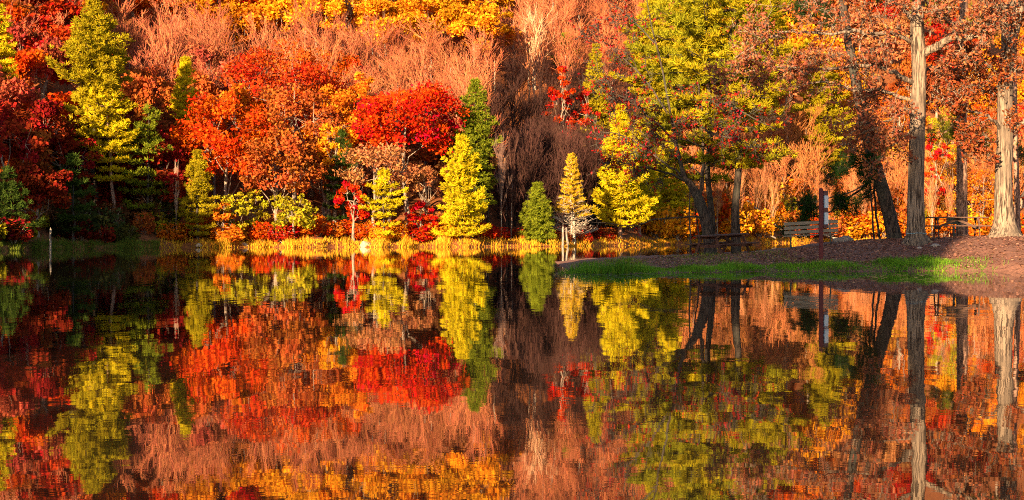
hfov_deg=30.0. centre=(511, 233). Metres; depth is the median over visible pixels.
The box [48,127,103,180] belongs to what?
maple tree
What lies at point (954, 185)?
bare tree
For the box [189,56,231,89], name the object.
bare tree
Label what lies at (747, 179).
bare tree
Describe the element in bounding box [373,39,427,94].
bare tree
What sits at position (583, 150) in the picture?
bare tree
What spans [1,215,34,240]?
shrub
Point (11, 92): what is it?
maple tree
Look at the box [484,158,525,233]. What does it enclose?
bare tree
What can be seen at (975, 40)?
oak tree
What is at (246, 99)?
oak tree
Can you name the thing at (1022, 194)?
maple tree
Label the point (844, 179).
bare tree
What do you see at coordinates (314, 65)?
maple tree
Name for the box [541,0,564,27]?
bare tree
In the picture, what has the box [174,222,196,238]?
shrub
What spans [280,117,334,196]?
oak tree
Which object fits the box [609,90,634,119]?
bare tree
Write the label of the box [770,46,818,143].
oak tree
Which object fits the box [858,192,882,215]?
shrub
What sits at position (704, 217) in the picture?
maple tree
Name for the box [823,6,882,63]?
oak tree
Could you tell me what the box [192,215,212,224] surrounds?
shrub
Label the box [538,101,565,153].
bare tree
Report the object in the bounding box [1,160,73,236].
maple tree
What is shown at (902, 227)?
shrub
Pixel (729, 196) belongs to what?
shrub
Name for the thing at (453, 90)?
bare tree
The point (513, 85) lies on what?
bare tree
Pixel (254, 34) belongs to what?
bare tree
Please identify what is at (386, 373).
lake water
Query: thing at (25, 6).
maple tree
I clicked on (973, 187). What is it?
maple tree
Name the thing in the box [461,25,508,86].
bare tree
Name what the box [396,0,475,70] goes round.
oak tree
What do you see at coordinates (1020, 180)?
bare tree
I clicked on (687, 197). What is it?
shrub
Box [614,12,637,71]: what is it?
bare tree
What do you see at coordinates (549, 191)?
bare tree
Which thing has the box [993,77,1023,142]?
oak tree
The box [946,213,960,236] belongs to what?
park grill
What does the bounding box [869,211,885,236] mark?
shrub
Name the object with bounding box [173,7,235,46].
bare tree
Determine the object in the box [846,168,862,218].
bare tree
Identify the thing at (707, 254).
grass
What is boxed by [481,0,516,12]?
oak tree
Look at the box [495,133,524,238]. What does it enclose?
bare tree
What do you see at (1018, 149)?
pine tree
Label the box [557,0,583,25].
bare tree
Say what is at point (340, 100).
oak tree
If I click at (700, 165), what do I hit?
shrub
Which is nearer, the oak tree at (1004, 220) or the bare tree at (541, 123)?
the oak tree at (1004, 220)
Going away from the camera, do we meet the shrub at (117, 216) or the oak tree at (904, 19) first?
the shrub at (117, 216)
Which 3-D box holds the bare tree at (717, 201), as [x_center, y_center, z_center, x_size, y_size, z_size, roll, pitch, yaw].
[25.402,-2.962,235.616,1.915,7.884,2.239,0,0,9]
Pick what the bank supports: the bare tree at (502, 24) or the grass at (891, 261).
the grass at (891, 261)
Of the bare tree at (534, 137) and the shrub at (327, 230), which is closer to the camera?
the shrub at (327, 230)
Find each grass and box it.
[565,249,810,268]
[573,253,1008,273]
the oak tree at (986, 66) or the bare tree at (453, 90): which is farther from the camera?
the oak tree at (986, 66)
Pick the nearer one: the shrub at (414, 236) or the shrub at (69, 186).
the shrub at (69, 186)
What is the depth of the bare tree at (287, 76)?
213.77 m
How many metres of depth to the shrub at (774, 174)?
279.91 m
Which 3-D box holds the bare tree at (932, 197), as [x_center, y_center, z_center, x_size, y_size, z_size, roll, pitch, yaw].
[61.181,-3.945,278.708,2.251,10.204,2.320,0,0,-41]
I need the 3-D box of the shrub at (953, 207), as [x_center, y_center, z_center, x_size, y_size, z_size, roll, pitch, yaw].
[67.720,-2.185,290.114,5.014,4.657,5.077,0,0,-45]
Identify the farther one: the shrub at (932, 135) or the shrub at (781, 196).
the shrub at (932, 135)
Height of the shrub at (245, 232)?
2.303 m
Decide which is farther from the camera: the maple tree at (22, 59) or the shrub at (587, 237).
the shrub at (587, 237)
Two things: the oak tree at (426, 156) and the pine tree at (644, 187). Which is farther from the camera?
the pine tree at (644, 187)
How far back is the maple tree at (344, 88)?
219.36 m
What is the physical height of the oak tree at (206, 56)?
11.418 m
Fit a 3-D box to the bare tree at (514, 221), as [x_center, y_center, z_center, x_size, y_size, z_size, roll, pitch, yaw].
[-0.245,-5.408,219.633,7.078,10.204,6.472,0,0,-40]
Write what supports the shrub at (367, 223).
on the hillside
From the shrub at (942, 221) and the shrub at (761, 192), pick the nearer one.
the shrub at (761, 192)
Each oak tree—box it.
[60,0,86,22]
[75,0,108,10]
[102,0,123,17]
[108,81,159,119]
[118,67,182,106]
[120,71,175,122]
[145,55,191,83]
[166,90,280,211]
[169,69,222,120]
[170,0,241,42]
[177,40,252,91]
[187,1,263,58]
[192,95,257,203]
[219,83,267,188]
[233,125,327,239]
[244,0,313,39]
[256,81,343,204]
[274,0,346,56]
[280,0,347,42]
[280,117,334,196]
[281,148,354,218]
[298,83,360,215]
[314,122,359,224]
[317,0,366,50]
[330,140,377,202]
[332,142,421,239]
[334,125,403,206]
[341,71,376,194]
[344,140,429,220]
[351,0,418,73]
[362,0,425,58]
[381,140,420,195]
[387,0,462,58]
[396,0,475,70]
[400,133,451,210]
[405,164,442,213]
[426,138,452,168]
[428,0,481,38]
[430,1,508,66]
[434,139,506,191]
[463,4,522,69]
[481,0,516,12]
[698,0,1023,246]
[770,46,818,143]
[772,9,808,62]
[782,0,820,18]
[789,15,843,103]
[790,0,839,27]
[793,84,856,125]
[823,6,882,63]
[827,46,875,124]
[868,0,910,62]
[869,89,936,150]
[873,12,928,89]
[885,52,934,132]
[910,34,955,119]
[924,2,958,55]
[926,0,1023,237]
[939,73,991,155]
[967,8,998,65]
[967,49,998,84]
[978,78,1022,133]
[993,26,1023,56]
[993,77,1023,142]
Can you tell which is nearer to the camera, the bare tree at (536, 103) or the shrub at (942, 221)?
the bare tree at (536, 103)
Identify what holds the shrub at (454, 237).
on the hillside
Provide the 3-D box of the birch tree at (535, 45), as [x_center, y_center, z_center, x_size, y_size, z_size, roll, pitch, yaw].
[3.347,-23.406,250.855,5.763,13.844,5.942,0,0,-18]
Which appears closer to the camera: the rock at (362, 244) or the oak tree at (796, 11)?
the rock at (362, 244)
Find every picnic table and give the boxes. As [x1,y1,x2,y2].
[685,233,758,253]
[925,217,990,238]
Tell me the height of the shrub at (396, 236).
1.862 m
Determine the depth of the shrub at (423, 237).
182.64 m
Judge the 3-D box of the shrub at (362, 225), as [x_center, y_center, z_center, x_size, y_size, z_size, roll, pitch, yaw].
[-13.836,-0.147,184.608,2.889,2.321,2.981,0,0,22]
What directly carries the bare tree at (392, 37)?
on the hillside
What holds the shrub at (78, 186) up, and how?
on the hillside
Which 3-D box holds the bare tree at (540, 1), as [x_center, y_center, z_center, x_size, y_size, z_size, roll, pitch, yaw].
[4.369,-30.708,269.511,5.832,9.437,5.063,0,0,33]
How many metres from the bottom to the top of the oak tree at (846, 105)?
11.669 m
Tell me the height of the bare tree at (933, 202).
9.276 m
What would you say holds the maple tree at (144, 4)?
on the hillside
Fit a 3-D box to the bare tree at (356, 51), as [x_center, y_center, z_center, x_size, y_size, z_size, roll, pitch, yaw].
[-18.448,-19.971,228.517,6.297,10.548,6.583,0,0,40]
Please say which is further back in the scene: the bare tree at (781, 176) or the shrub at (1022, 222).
the shrub at (1022, 222)
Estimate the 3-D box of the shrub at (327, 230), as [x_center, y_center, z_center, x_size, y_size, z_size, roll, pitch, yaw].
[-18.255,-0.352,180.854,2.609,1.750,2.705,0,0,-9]
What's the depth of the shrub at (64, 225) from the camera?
158.47 m
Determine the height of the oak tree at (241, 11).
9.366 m
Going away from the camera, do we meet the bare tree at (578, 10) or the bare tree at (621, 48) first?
the bare tree at (621, 48)
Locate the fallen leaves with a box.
[611,234,1023,269]
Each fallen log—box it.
[583,223,598,234]
[747,200,780,229]
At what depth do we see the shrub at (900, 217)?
279.41 m
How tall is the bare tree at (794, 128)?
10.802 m
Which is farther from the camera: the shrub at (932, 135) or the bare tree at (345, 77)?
the shrub at (932, 135)
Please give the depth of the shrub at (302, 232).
181.21 m
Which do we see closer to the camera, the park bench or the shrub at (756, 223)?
the park bench
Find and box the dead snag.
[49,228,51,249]
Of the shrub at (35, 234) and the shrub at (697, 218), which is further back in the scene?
the shrub at (697, 218)
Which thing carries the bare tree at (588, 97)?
on the hillside
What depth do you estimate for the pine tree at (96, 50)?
172.74 m
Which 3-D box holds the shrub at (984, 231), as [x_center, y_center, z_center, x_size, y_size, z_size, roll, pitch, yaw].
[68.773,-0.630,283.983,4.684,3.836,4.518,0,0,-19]
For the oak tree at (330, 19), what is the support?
on the hillside
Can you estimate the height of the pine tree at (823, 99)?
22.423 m
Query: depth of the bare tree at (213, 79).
208.68 m
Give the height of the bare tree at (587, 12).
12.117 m
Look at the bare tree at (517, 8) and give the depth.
272.43 m
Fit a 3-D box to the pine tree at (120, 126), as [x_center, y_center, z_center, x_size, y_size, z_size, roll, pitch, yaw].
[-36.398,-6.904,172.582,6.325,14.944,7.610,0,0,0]
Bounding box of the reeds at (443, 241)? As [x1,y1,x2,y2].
[158,235,621,247]
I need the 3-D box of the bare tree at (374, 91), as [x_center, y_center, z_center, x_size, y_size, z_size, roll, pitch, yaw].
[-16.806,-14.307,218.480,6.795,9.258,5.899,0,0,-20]
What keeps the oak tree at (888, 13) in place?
on the hillside
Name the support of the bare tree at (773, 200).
on the hillside
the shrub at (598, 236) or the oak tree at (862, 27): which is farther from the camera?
the oak tree at (862, 27)
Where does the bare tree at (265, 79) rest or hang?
on the hillside
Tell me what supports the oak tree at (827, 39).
on the hillside
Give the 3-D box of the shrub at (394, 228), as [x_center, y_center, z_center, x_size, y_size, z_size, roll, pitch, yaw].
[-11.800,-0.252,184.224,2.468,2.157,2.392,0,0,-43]
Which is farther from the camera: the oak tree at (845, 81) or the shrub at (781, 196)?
the oak tree at (845, 81)
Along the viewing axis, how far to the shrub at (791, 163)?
287.81 m
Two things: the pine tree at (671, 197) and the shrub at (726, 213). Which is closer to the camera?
the pine tree at (671, 197)
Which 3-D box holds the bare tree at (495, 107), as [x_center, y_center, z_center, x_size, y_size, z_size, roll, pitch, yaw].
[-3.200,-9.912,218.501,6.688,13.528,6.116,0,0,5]
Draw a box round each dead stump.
[561,227,563,245]
[566,227,568,245]
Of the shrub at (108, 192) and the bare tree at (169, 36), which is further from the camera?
the bare tree at (169, 36)
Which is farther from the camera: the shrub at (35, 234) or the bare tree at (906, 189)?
the bare tree at (906, 189)
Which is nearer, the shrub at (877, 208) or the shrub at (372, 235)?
the shrub at (372, 235)
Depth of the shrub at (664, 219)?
220.34 m
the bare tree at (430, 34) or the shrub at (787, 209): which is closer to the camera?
the bare tree at (430, 34)
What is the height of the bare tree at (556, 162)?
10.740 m
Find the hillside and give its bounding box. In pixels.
[0,0,1023,250]
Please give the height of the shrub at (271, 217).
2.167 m
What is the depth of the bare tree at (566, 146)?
203.64 m
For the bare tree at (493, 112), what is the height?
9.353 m
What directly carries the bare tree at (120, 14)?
on the hillside
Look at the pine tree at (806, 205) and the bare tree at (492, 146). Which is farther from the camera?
the bare tree at (492, 146)
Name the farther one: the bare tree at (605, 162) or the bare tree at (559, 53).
the bare tree at (559, 53)
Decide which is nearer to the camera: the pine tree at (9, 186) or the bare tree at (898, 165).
the pine tree at (9, 186)
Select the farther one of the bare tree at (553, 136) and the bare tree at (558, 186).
the bare tree at (553, 136)
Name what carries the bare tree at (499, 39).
on the hillside
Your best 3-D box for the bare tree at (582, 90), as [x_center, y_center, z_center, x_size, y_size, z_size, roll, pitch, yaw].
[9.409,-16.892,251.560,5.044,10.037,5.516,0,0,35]
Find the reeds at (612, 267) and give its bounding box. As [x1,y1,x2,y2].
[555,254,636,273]
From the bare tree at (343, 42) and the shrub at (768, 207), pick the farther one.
the shrub at (768, 207)
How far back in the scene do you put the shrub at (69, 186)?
171.33 m
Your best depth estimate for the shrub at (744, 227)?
240.42 m
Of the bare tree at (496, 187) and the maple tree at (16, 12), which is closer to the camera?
the maple tree at (16, 12)
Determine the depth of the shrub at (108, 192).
175.99 m
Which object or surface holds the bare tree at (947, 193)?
on the hillside
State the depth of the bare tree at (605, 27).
273.60 m
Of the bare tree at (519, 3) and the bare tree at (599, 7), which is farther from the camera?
the bare tree at (599, 7)
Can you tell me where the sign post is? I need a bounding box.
[819,188,827,261]
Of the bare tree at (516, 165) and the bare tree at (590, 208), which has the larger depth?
the bare tree at (590, 208)
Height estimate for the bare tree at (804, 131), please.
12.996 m
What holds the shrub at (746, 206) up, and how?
on the hillside
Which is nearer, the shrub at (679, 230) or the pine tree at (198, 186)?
the pine tree at (198, 186)
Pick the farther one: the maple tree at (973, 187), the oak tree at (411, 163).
the maple tree at (973, 187)
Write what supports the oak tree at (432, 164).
on the hillside
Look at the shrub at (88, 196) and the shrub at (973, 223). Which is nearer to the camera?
the shrub at (88, 196)
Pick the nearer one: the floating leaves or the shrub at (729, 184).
the floating leaves
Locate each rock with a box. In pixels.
[360,241,370,246]
[833,236,853,242]
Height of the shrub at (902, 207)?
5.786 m
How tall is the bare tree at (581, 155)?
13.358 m
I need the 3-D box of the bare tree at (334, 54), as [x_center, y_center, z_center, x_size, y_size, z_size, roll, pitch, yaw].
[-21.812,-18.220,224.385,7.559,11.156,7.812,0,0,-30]
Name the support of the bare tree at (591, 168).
on the hillside
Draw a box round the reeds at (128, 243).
[0,234,162,250]
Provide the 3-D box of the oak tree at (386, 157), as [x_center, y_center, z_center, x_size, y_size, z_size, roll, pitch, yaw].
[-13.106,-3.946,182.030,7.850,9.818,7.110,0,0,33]
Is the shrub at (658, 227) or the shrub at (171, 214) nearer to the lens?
the shrub at (171, 214)
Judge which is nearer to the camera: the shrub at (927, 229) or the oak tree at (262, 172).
the oak tree at (262, 172)
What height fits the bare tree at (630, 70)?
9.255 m
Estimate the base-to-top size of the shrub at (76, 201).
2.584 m
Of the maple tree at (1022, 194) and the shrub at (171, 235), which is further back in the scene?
the maple tree at (1022, 194)
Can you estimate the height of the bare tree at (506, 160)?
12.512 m
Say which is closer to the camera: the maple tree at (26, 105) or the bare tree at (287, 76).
the maple tree at (26, 105)
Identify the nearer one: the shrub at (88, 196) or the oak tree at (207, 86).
the shrub at (88, 196)
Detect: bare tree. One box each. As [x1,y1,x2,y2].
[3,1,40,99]
[15,0,44,12]
[36,10,68,91]
[43,0,104,85]
[55,42,91,91]
[103,0,151,54]
[111,13,151,71]
[112,19,163,77]
[119,42,176,81]
[127,0,192,54]
[128,10,189,82]
[135,12,185,62]
[140,13,189,75]
[152,15,201,82]
[165,25,213,67]
[171,57,230,97]
[172,161,179,229]
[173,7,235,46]
[179,10,235,63]
[182,0,238,67]
[182,16,248,86]
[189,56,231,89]
[215,44,262,71]
[235,14,293,71]
[248,20,291,72]
[251,64,281,94]
[254,37,296,74]
[272,33,319,60]
[274,80,330,137]
[275,34,326,74]
[278,55,322,92]
[284,0,331,54]
[293,32,355,81]
[297,10,344,67]
[314,11,364,65]
[321,68,357,87]
[329,23,374,69]
[338,72,393,126]
[346,13,398,75]
[346,69,381,96]
[347,58,384,95]
[361,50,422,106]
[364,14,422,87]
[372,45,422,90]
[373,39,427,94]
[374,83,414,113]
[395,42,445,93]
[398,13,453,74]
[399,32,454,81]
[401,71,458,130]
[411,71,451,117]
[418,68,462,119]
[428,39,475,93]
[433,44,490,105]
[439,76,490,134]
[449,65,495,131]
[454,60,495,102]
[458,115,512,158]
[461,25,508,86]
[469,94,507,132]
[471,15,509,89]
[476,118,505,222]
[478,112,510,223]
[483,77,510,135]
[483,89,510,143]
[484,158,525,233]
[486,75,534,135]
[490,7,516,62]
[490,58,543,135]
[491,137,507,218]
[491,142,522,220]
[493,145,517,226]
[495,48,540,126]
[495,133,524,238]
[496,126,520,227]
[500,127,555,226]
[501,15,545,99]
[503,0,527,47]
[504,0,533,30]
[505,85,553,136]
[505,141,560,217]
[506,116,562,199]
[506,130,544,212]
[507,0,550,61]
[508,125,556,206]
[510,121,561,195]
[511,5,558,89]
[520,49,564,127]
[520,95,557,132]
[521,114,563,211]
[531,0,559,36]
[535,25,592,89]
[535,148,585,224]
[536,123,587,225]
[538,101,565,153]
[539,142,586,224]
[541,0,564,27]
[541,116,572,229]
[541,127,563,221]
[542,0,579,74]
[548,25,584,88]
[549,74,582,142]
[549,120,590,179]
[550,0,592,33]
[551,145,603,226]
[553,121,583,152]
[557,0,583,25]
[557,15,598,78]
[557,56,586,125]
[560,123,585,209]
[561,0,600,34]
[565,82,617,128]
[567,126,597,226]
[570,70,593,114]
[573,126,606,225]
[574,117,612,224]
[577,137,609,228]
[579,0,601,30]
[579,122,612,226]
[582,0,618,28]
[584,186,600,226]
[588,0,620,38]
[588,15,630,57]
[590,120,610,227]
[591,15,621,77]
[599,0,630,22]
[599,17,634,65]
[599,47,633,110]
[601,33,630,92]
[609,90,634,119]
[610,38,634,97]
[611,82,642,128]
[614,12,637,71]
[624,91,650,130]
[628,0,645,19]
[672,128,724,173]
[684,164,701,234]
[686,130,732,174]
[697,167,746,232]
[711,180,725,232]
[715,117,749,188]
[723,158,773,205]
[725,162,775,207]
[731,169,747,211]
[734,171,745,209]
[742,112,780,175]
[746,133,770,175]
[748,178,763,208]
[759,163,773,211]
[760,106,801,167]
[764,142,808,206]
[765,178,780,238]
[769,110,811,174]
[780,138,831,192]
[784,101,825,174]
[790,118,824,152]
[796,132,836,185]
[799,167,835,210]
[823,182,833,218]
[838,154,860,191]
[841,159,892,215]
[845,108,873,161]
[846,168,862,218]
[859,184,870,235]
[879,150,908,186]
[881,161,907,214]
[894,160,945,201]
[900,146,949,177]
[902,147,951,209]
[903,174,907,205]
[924,162,956,204]
[924,173,938,231]
[924,177,942,235]
[933,109,968,145]
[938,150,956,192]
[942,177,955,235]
[950,149,990,208]
[967,106,996,134]
[967,131,1012,191]
[967,151,995,208]
[978,122,996,189]
[1012,138,1023,202]
[1018,107,1023,145]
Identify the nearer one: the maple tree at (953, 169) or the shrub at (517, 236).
the shrub at (517, 236)
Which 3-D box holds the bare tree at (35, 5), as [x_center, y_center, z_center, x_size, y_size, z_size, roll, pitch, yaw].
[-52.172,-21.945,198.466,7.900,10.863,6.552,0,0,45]
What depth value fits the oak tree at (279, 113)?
192.33 m
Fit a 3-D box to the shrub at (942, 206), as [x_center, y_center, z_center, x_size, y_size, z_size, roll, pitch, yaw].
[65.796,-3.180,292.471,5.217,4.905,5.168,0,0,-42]
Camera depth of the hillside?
241.66 m
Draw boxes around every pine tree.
[0,4,17,166]
[0,165,46,240]
[44,0,137,202]
[55,152,97,241]
[74,77,140,207]
[114,102,173,221]
[152,153,174,203]
[167,56,203,217]
[173,149,219,240]
[319,128,362,227]
[357,167,407,240]
[431,133,491,240]
[445,77,502,225]
[517,181,556,244]
[549,32,578,79]
[579,43,610,215]
[588,103,658,237]
[607,0,691,143]
[607,0,793,233]
[622,119,663,234]
[646,130,693,238]
[653,0,811,252]
[662,5,729,166]
[727,0,811,137]
[774,0,901,239]
[796,51,856,189]
[907,0,1000,236]
[1012,6,1023,231]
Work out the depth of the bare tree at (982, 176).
298.51 m
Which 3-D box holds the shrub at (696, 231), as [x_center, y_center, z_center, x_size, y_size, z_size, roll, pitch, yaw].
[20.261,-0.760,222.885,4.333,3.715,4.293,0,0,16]
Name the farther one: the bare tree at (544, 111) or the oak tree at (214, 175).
the bare tree at (544, 111)
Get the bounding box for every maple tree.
[0,0,46,29]
[0,18,69,90]
[0,32,47,91]
[0,65,40,114]
[0,98,53,152]
[0,101,49,210]
[0,123,55,212]
[0,140,7,160]
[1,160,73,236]
[2,0,45,24]
[14,0,82,76]
[15,15,80,99]
[15,95,65,153]
[19,98,78,164]
[29,1,42,14]
[46,91,127,169]
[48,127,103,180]
[50,23,80,91]
[61,118,121,201]
[89,107,173,199]
[102,141,191,211]
[128,107,192,210]
[129,0,174,43]
[131,0,135,16]
[184,0,259,44]
[215,38,350,186]
[248,74,307,104]
[270,60,334,85]
[322,50,368,112]
[325,80,375,114]
[333,176,369,241]
[336,65,386,93]
[347,79,469,227]
[404,200,439,234]
[541,66,576,141]
[563,0,794,253]
[565,88,600,221]
[810,0,872,47]
[924,133,951,233]
[925,142,968,205]
[947,99,996,192]
[967,168,994,220]
[1012,100,1023,207]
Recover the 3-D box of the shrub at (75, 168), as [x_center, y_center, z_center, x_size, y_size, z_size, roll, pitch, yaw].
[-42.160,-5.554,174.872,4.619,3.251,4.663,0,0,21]
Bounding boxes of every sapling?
[675,191,711,253]
[685,178,699,254]
[867,179,874,238]
[873,172,884,238]
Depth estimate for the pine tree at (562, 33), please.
260.53 m
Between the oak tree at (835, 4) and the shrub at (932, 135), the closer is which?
the shrub at (932, 135)
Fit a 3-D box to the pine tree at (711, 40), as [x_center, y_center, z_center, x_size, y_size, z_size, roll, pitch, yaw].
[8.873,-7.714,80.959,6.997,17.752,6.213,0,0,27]
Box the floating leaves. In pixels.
[570,274,1019,284]
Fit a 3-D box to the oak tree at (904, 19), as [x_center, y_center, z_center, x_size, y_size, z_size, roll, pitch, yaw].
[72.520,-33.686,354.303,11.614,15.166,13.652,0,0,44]
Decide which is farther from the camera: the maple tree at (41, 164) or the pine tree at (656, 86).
the pine tree at (656, 86)
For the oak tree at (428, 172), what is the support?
on the hillside
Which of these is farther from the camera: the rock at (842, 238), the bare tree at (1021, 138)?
the bare tree at (1021, 138)
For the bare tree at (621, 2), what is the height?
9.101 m
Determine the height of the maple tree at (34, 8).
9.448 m
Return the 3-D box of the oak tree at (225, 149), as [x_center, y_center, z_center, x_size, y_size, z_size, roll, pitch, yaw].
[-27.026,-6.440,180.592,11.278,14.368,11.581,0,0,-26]
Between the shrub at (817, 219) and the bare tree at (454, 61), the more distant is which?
the shrub at (817, 219)
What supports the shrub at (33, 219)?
on the hillside
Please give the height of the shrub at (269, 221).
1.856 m
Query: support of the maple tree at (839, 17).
on the hillside
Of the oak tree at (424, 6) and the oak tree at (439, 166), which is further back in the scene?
the oak tree at (424, 6)
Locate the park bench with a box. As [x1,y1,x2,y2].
[783,220,837,248]
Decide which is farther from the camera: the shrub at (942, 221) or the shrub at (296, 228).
the shrub at (942, 221)
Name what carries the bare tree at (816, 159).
on the hillside
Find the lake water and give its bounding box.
[0,243,1023,499]
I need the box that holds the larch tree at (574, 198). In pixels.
[549,152,597,243]
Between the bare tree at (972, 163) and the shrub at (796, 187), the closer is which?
the shrub at (796, 187)
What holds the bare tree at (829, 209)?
on the hillside
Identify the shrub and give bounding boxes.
[0,217,32,243]
[0,221,9,238]
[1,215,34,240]
[10,219,38,241]
[13,211,40,230]
[14,211,50,230]
[22,199,75,227]
[46,208,99,239]
[49,161,74,189]
[52,191,79,207]
[53,156,77,177]
[56,219,96,240]
[68,177,82,191]
[71,172,103,203]
[71,197,97,214]
[80,186,119,206]
[87,215,112,236]
[87,225,115,243]
[93,207,125,239]
[94,193,125,219]
[96,201,131,224]
[101,182,138,200]
[113,225,140,241]
[126,186,166,210]
[128,198,164,225]
[132,212,155,234]
[142,211,166,233]
[150,196,181,225]
[156,223,187,240]
[159,218,181,234]
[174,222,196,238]
[181,217,209,236]
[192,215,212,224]
[204,220,239,236]
[209,226,244,243]
[228,223,250,242]
[248,220,272,241]
[256,214,279,223]
[265,219,275,232]
[267,224,299,243]
[283,220,300,235]
[290,222,318,237]
[306,221,332,236]
[312,214,326,229]
[319,221,344,238]
[330,219,351,237]
[355,220,380,238]
[355,224,379,240]
[361,219,388,236]
[368,226,393,240]
[380,220,401,234]
[387,226,409,240]
[393,219,409,232]
[400,228,432,242]
[413,225,439,239]
[428,223,454,238]
[429,216,445,229]
[448,220,470,239]
[473,222,497,239]
[488,227,510,239]
[499,227,518,237]
[514,228,530,239]
[553,232,573,240]
[557,225,575,234]
[576,232,592,242]
[582,225,602,236]
[594,232,615,240]
[600,227,617,236]
[641,204,675,238]
[642,207,676,238]
[660,206,695,240]
[665,181,697,210]
[674,212,701,239]
[675,206,701,238]
[686,150,720,172]
[702,191,731,227]
[703,196,723,221]
[704,185,727,199]
[705,187,731,218]
[715,210,754,237]
[719,168,751,194]
[724,210,759,235]
[739,200,757,216]
[741,196,764,215]
[745,181,776,199]
[745,200,772,215]
[747,208,775,238]
[756,179,789,204]
[763,165,787,184]
[763,199,785,222]
[766,145,792,172]
[769,199,789,214]
[769,211,791,233]
[778,152,807,176]
[779,210,801,236]
[784,177,817,196]
[791,212,818,237]
[810,166,834,182]
[817,212,846,239]
[829,172,858,193]
[833,131,859,155]
[834,218,862,238]
[839,211,870,238]
[845,211,882,236]
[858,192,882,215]
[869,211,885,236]
[879,147,907,168]
[881,151,907,176]
[881,209,906,226]
[890,186,907,215]
[894,197,906,219]
[896,137,926,151]
[898,216,906,236]
[901,220,931,235]
[925,126,942,146]
[925,209,955,235]
[927,197,955,216]
[945,205,974,220]
[968,214,988,230]
[968,218,991,235]
[973,201,993,221]
[977,205,993,223]
[1012,183,1023,203]
[1020,213,1023,233]
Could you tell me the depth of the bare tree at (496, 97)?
229.87 m
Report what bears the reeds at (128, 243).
on the hillside
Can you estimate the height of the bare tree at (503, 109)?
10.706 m
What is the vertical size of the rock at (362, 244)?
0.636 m
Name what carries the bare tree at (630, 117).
on the hillside
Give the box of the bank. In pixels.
[555,236,1023,273]
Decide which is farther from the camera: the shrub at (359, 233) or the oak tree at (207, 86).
the oak tree at (207, 86)
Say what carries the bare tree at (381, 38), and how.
on the hillside
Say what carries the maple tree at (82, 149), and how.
on the hillside
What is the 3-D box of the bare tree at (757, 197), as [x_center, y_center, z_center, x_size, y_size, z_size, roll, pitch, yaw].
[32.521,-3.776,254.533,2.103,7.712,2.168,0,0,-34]
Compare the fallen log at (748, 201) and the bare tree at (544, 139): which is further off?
the fallen log at (748, 201)
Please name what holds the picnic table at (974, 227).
on the bank
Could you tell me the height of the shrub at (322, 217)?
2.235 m
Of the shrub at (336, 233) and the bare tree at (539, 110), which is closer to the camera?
the shrub at (336, 233)
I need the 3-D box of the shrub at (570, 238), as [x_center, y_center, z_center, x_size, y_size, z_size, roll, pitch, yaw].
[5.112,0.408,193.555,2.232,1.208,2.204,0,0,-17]
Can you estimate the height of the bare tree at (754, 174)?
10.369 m
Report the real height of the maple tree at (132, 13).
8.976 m
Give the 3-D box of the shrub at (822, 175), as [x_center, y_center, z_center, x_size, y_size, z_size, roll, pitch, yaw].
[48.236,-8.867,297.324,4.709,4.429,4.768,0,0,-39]
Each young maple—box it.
[211,201,236,232]
[212,192,253,242]
[236,188,270,227]
[270,193,318,236]
[925,106,970,199]
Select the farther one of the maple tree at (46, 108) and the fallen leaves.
the maple tree at (46, 108)
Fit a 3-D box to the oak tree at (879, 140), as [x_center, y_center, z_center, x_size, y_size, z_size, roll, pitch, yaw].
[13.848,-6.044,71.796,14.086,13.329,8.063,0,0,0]
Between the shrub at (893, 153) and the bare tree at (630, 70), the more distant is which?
the shrub at (893, 153)
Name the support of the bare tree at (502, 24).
on the hillside
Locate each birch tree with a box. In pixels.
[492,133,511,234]
[513,2,559,99]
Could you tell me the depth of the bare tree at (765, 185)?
256.22 m
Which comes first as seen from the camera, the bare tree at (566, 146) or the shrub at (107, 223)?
the shrub at (107, 223)
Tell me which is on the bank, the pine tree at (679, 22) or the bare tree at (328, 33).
the pine tree at (679, 22)
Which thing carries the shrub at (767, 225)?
on the hillside
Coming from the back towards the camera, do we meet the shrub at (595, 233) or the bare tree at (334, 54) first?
the bare tree at (334, 54)
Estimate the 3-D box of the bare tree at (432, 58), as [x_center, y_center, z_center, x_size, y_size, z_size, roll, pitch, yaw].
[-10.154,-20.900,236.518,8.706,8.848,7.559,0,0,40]
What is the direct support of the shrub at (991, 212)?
on the hillside
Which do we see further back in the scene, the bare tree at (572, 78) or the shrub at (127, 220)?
the bare tree at (572, 78)
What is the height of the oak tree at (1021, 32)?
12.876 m
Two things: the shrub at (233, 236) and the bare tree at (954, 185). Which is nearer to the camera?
the shrub at (233, 236)
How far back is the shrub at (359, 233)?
182.00 m
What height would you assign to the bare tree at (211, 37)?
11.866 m
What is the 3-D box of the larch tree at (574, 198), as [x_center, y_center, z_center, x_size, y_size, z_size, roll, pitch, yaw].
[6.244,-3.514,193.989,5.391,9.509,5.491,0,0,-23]
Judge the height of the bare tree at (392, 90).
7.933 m
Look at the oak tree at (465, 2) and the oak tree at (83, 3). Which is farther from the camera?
the oak tree at (465, 2)
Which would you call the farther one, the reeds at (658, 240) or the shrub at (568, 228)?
the reeds at (658, 240)
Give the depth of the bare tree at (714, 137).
247.76 m
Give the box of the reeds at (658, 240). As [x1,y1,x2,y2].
[619,235,942,245]
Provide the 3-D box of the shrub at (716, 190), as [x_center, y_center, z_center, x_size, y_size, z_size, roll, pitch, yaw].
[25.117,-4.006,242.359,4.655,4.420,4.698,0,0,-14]
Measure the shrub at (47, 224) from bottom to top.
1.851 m
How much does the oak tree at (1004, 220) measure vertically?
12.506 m
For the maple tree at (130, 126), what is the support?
on the hillside

